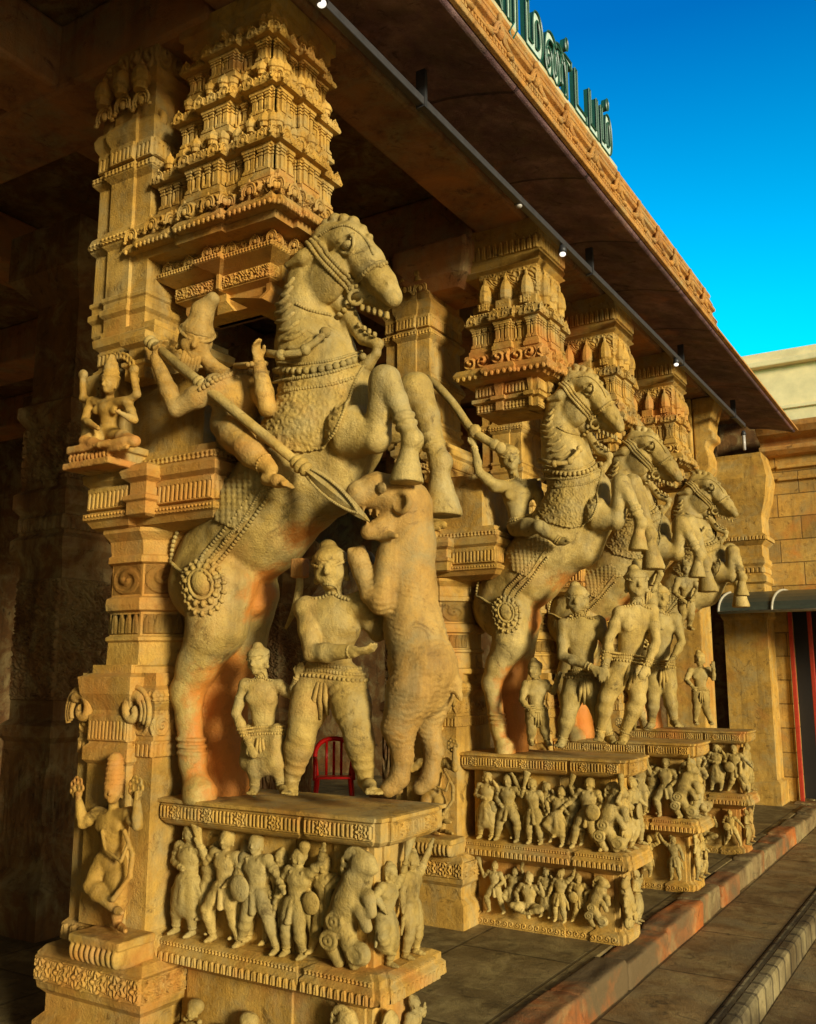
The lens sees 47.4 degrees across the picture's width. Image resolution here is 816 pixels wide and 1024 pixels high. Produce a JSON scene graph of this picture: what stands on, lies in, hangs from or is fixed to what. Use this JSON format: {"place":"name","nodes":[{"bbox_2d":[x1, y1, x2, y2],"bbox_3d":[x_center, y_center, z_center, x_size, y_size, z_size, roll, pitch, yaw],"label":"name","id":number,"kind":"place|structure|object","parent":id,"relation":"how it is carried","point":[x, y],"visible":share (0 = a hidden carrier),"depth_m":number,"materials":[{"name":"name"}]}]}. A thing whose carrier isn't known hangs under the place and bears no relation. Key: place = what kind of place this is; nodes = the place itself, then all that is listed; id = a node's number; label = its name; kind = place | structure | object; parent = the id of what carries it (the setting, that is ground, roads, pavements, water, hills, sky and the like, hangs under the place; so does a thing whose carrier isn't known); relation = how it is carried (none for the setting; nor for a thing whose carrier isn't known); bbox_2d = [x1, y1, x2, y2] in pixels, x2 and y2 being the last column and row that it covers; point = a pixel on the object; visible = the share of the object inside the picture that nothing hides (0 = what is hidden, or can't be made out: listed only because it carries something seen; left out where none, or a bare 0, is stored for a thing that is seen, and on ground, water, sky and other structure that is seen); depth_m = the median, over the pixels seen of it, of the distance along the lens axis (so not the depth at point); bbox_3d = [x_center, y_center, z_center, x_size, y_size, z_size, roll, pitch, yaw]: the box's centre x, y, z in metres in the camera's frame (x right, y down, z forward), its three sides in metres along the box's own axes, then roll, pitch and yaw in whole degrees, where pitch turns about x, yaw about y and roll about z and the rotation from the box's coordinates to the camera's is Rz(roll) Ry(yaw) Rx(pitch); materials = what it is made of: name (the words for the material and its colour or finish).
{"place":"outdoors","nodes":[
{"label":"outdoors","id":0,"kind":"place"},
{"bbox_2d":[0,771,815,1023],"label":"floor","id":1,"kind":"structure","parent":0,"point":[495,975],"depth_m":5.84,"materials":[{"name":"grey stone"}]},
{"bbox_2d":[22,395,31,427],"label":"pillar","id":2,"kind":"structure","parent":1,"relation":"on","point":[27,400],"depth_m":11.85,"materials":[{"name":"stone"}]},
{"bbox_2d":[0,213,112,942],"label":"pillar","id":3,"kind":"structure","parent":1,"relation":"on","point":[60,551],"depth_m":6.98,"materials":[{"name":"stone"}]},
{"bbox_2d":[31,0,445,1023],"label":"carved pier","id":4,"kind":"structure","parent":1,"relation":"on","point":[225,182],"depth_m":4.54,"materials":[{"name":"stone"}]},
{"bbox_2d":[231,642,304,795],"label":"attendant statue","id":5,"kind":"object","parent":4,"relation":"on","point":[263,735],"visible":0.99,"depth_m":4.18,"materials":[{"name":"stone"}]},
{"bbox_2d":[284,558,308,628],"bbox_3d":[-0.528,0.382,4.333,0.126,0.326,0.060,-6,-12,31],"label":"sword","id":6,"kind":"object","parent":4,"relation":"attached to","point":[299,569],"visible":0.88,"depth_m":4.31,"materials":[{"name":"beige stone"}]},
{"bbox_2d":[168,213,462,804],"bbox_3d":[-0.556,-0.029,4.511,1.670,2.964,0.655,-6,-12,31],"label":"horse statue","id":7,"kind":"object","parent":4,"relation":"attached to","point":[345,415],"visible":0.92,"depth_m":4.38,"materials":[{"name":"stone"}]},
{"bbox_2d":[150,292,294,488],"bbox_3d":[-0.732,-0.538,4.639,0.812,1.028,0.806,-6,-12,31],"label":"rider statue","id":8,"kind":"object","parent":7,"relation":"on","point":[249,392],"visible":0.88,"depth_m":4.43,"materials":[{"name":"stone"}]},
{"bbox_2d":[143,335,369,521],"bbox_3d":[-0.736,-0.416,4.298,1.244,1.014,0.084,-4,-11,22],"label":"spear","id":9,"kind":"object","parent":8,"relation":"attached to","point":[328,488],"visible":0.98,"depth_m":4.20,"materials":[{"name":"stone"}]},
{"bbox_2d":[282,539,383,795],"bbox_3d":[-0.314,0.679,4.102,0.572,1.135,0.340,-6,-12,31],"label":"soldier statue","id":10,"kind":"object","parent":4,"relation":"on","point":[333,621],"visible":0.94,"depth_m":4.07,"materials":[{"name":"stone"}]},
{"bbox_2d":[346,471,462,797],"bbox_3d":[-0.029,0.526,4.098,0.556,1.407,0.425,-3,-10,18],"label":"beast statue","id":11,"kind":"object","parent":4,"relation":"on","point":[395,579],"visible":0.94,"depth_m":4.00,"materials":[{"name":"stone"}]},
{"bbox_2d":[229,337,319,792],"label":"pillar","id":12,"kind":"structure","parent":1,"relation":"on","point":[284,646],"depth_m":9.43,"materials":[{"name":"stone"}]},
{"bbox_2d":[313,736,354,795],"bbox_3d":[-0.985,3.487,12.361,0.579,0.954,0.542,1,-10,-5],"label":"plastic chair","id":13,"kind":"object","parent":1,"relation":"on","point":[317,777],"visible":0.73,"depth_m":12.58,"materials":[{"name":"red plastic"}]},
{"bbox_2d":[0,0,759,775],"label":"temple hall","id":14,"kind":"structure","parent":1,"relation":"on","point":[424,194],"depth_m":7.43,"materials":[{"name":"stone"}]},
{"bbox_2d":[369,450,395,799],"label":"pillar","id":15,"kind":"structure","parent":1,"relation":"on","point":[386,760],"depth_m":11.63,"materials":[{"name":"stone"}]},
{"bbox_2d":[382,218,652,945],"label":"carved pier","id":16,"kind":"structure","parent":1,"relation":"on","point":[538,841],"depth_m":6.93,"materials":[{"name":"stone"}]},
{"bbox_2d":[518,657,561,745],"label":"attendant statue","id":17,"kind":"object","parent":16,"relation":"on","point":[535,689],"visible":1,"depth_m":6.71,"materials":[{"name":"stone"}]},
{"bbox_2d":[471,363,664,753],"bbox_3d":[1.121,0.364,7.030,1.552,3.053,0.655,-6,-12,31],"label":"horse statue","id":18,"kind":"object","parent":16,"relation":"attached to","point":[586,506],"visible":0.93,"depth_m":6.90,"materials":[{"name":"stone"}]},
{"bbox_2d":[467,436,571,545],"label":"rider statue","id":19,"kind":"object","parent":18,"relation":"on","point":[516,492],"visible":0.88,"depth_m":7.08,"materials":[{"name":"stone"}]},
{"bbox_2d":[427,375,505,453],"bbox_3d":[0.439,-0.776,7.257,0.673,0.729,0.115,-5,-11,26],"label":"sword","id":20,"kind":"object","parent":19,"relation":"attached to","point":[497,446],"visible":0.96,"depth_m":7.20,"materials":[{"name":"stone"}]},
{"bbox_2d":[554,581,617,747],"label":"soldier statue","id":21,"kind":"object","parent":16,"relation":"on","point":[580,633],"visible":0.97,"depth_m":6.57,"materials":[{"name":"stone"}]},
{"bbox_2d":[593,564,660,744],"bbox_3d":[1.536,0.986,6.498,0.474,1.247,0.316,-6,-12,31],"label":"soldier statue","id":22,"kind":"object","parent":16,"relation":"on","point":[633,623],"visible":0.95,"depth_m":6.43,"materials":[{"name":"stone"}]},
{"bbox_2d":[631,551,663,629],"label":"warrior statue","id":23,"kind":"object","parent":16,"relation":"attached to","point":[651,596],"visible":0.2,"depth_m":6.98,"materials":[{"name":"stone"}]},
{"bbox_2d":[481,294,714,892],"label":"carved pier","id":24,"kind":"structure","parent":1,"relation":"on","point":[598,342],"depth_m":8.41,"materials":[{"name":"stone"}]},
{"bbox_2d":[547,426,718,741],"bbox_3d":[1.940,0.660,8.493,1.670,2.964,0.655,-6,-12,31],"label":"horse statue","id":25,"kind":"object","parent":24,"relation":"attached to","point":[643,454],"visible":0.6,"depth_m":8.36,"materials":[{"name":"stone"}]},
{"bbox_2d":[644,583,685,729],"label":"soldier statue","id":26,"kind":"object","parent":24,"relation":"on","point":[662,679],"visible":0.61,"depth_m":8.01,"materials":[{"name":"stone"}]},
{"bbox_2d":[672,559,698,630],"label":"warrior statue","id":27,"kind":"object","parent":24,"relation":"attached to","point":[685,585],"visible":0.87,"depth_m":8.70,"materials":[{"name":"stone"}]},
{"bbox_2d":[593,352,759,854],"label":"carved pier","id":28,"kind":"structure","parent":1,"relation":"on","point":[725,765],"depth_m":9.65,"materials":[{"name":"stone"}]},
{"bbox_2d":[329,0,797,432],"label":"stone eave","id":29,"kind":"object","parent":28,"relation":"on","point":[498,102],"visible":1,"depth_m":6.45,"materials":[{"name":"brown stone"}]},
{"bbox_2d":[309,0,745,427],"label":"cable conduit","id":30,"kind":"object","parent":29,"relation":"hanging from","point":[350,31],"visible":1,"depth_m":6.03,"materials":[{"name":"grey metal"}]},
{"bbox_2d":[317,0,327,7],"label":"lamp","id":31,"kind":"object","parent":30,"relation":"attached to","point":[322,4],"visible":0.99,"depth_m":4.55,"materials":[{"name":"white glass"}]},
{"bbox_2d":[558,244,566,256],"bbox_3d":[1.183,-2.000,7.119,0.068,0.090,0.068,-6,-12,31],"label":"lamp","id":32,"kind":"object","parent":30,"relation":"attached to","point":[562,251],"visible":1,"depth_m":7.10,"materials":[{"name":"white glass"}]},
{"bbox_2d":[673,357,678,365],"bbox_3d":[2.797,-1.564,9.695,0.068,0.090,0.068,-6,-12,31],"label":"lamp","id":33,"kind":"object","parent":30,"relation":"attached to","point":[675,361],"visible":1,"depth_m":9.67,"materials":[{"name":"white glass"}]},
{"bbox_2d":[741,430,745,449],"bbox_3d":[4.441,-0.947,12.291,0.068,0.260,0.068,-6,-12,31],"label":"lamp","id":34,"kind":"object","parent":30,"relation":"attached to","point":[743,433],"visible":1,"depth_m":12.28,"materials":[{"name":"white glass"}]},
{"bbox_2d":[491,0,616,168],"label":"rooftop sign","id":35,"kind":"object","parent":29,"relation":"on","point":[546,50],"visible":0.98,"depth_m":6.23,"materials":[{"name":"green metal"}]},
{"bbox_2d":[638,469,749,730],"bbox_3d":[2.933,0.971,10.084,1.537,2.890,0.655,-6,-12,31],"label":"horse statue","id":36,"kind":"object","parent":28,"relation":"attached to","point":[702,496],"visible":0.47,"depth_m":9.91,"materials":[{"name":"stone"}]},
{"bbox_2d":[684,650,715,724],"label":"attendant statue","id":37,"kind":"object","parent":28,"relation":"on","point":[700,674],"visible":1,"depth_m":9.65,"materials":[{"name":"stone"}]},
{"bbox_2d":[656,396,721,727],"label":"bracket pillar","id":38,"kind":"structure","parent":1,"relation":"on","point":[703,438],"depth_m":11.78,"materials":[{"name":"stone"}]},
{"bbox_2d":[714,452,789,805],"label":"corner pillar","id":39,"kind":"structure","parent":1,"relation":"on","point":[746,481],"depth_m":13.34,"materials":[{"name":"stone"}]},
{"bbox_2d":[518,0,815,356],"label":"sky","id":40,"kind":"structure","parent":0,"point":[712,111],"materials":[{"name":"blue"}]},
{"bbox_2d":[590,826,815,1023],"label":"pavement","id":41,"kind":"structure","parent":0,"point":[699,975],"depth_m":6.63,"materials":[{"name":"stone"}]},
{"bbox_2d":[759,939,815,1023],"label":"ground","id":42,"kind":"structure","parent":0,"point":[794,1002],"depth_m":6.14,"materials":[{"name":"stone"}]},
{"bbox_2d":[500,826,796,1023],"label":"kerb","id":43,"kind":"structure","parent":42,"relation":"on","point":[590,991],"depth_m":5.96,"materials":[{"name":"orange stone"}]},
{"bbox_2d":[676,805,815,922],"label":"curb","id":44,"kind":"structure","parent":42,"relation":"on","point":[755,862],"depth_m":9.08,"materials":[{"name":"brown stone"}]},
{"bbox_2d":[707,889,815,1023],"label":"step edge","id":45,"kind":"object","parent":42,"relation":"on","point":[752,997],"depth_m":6.26,"materials":[{"name":"beige stone"}]},
{"bbox_2d":[742,344,815,419],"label":"white building","id":46,"kind":"structure","parent":42,"relation":"on","point":[786,378],"depth_m":28.95,"materials":[{"name":"beige paint"}]},
{"bbox_2d":[755,417,815,801],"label":"end wall","id":47,"kind":"structure","parent":42,"relation":"on","point":[790,457],"depth_m":13.65,"materials":[{"name":"stone"}]},
{"bbox_2d":[717,589,815,613],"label":"awning","id":48,"kind":"object","parent":47,"relation":"attached to","point":[783,600],"visible":0.91,"depth_m":12.61,"materials":[{"name":"grey metal"}]},
{"bbox_2d":[787,611,815,805],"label":"doorway","id":49,"kind":"structure","parent":47,"relation":"attached to","point":[803,638],"depth_m":13.62,"materials":[{"name":"red paint"}]},
{"bbox_2d":[792,611,815,798],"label":"door leaf","id":50,"kind":"structure","parent":49,"relation":"in","point":[803,669],"depth_m":13.74,"materials":[{"name":"red wood"}]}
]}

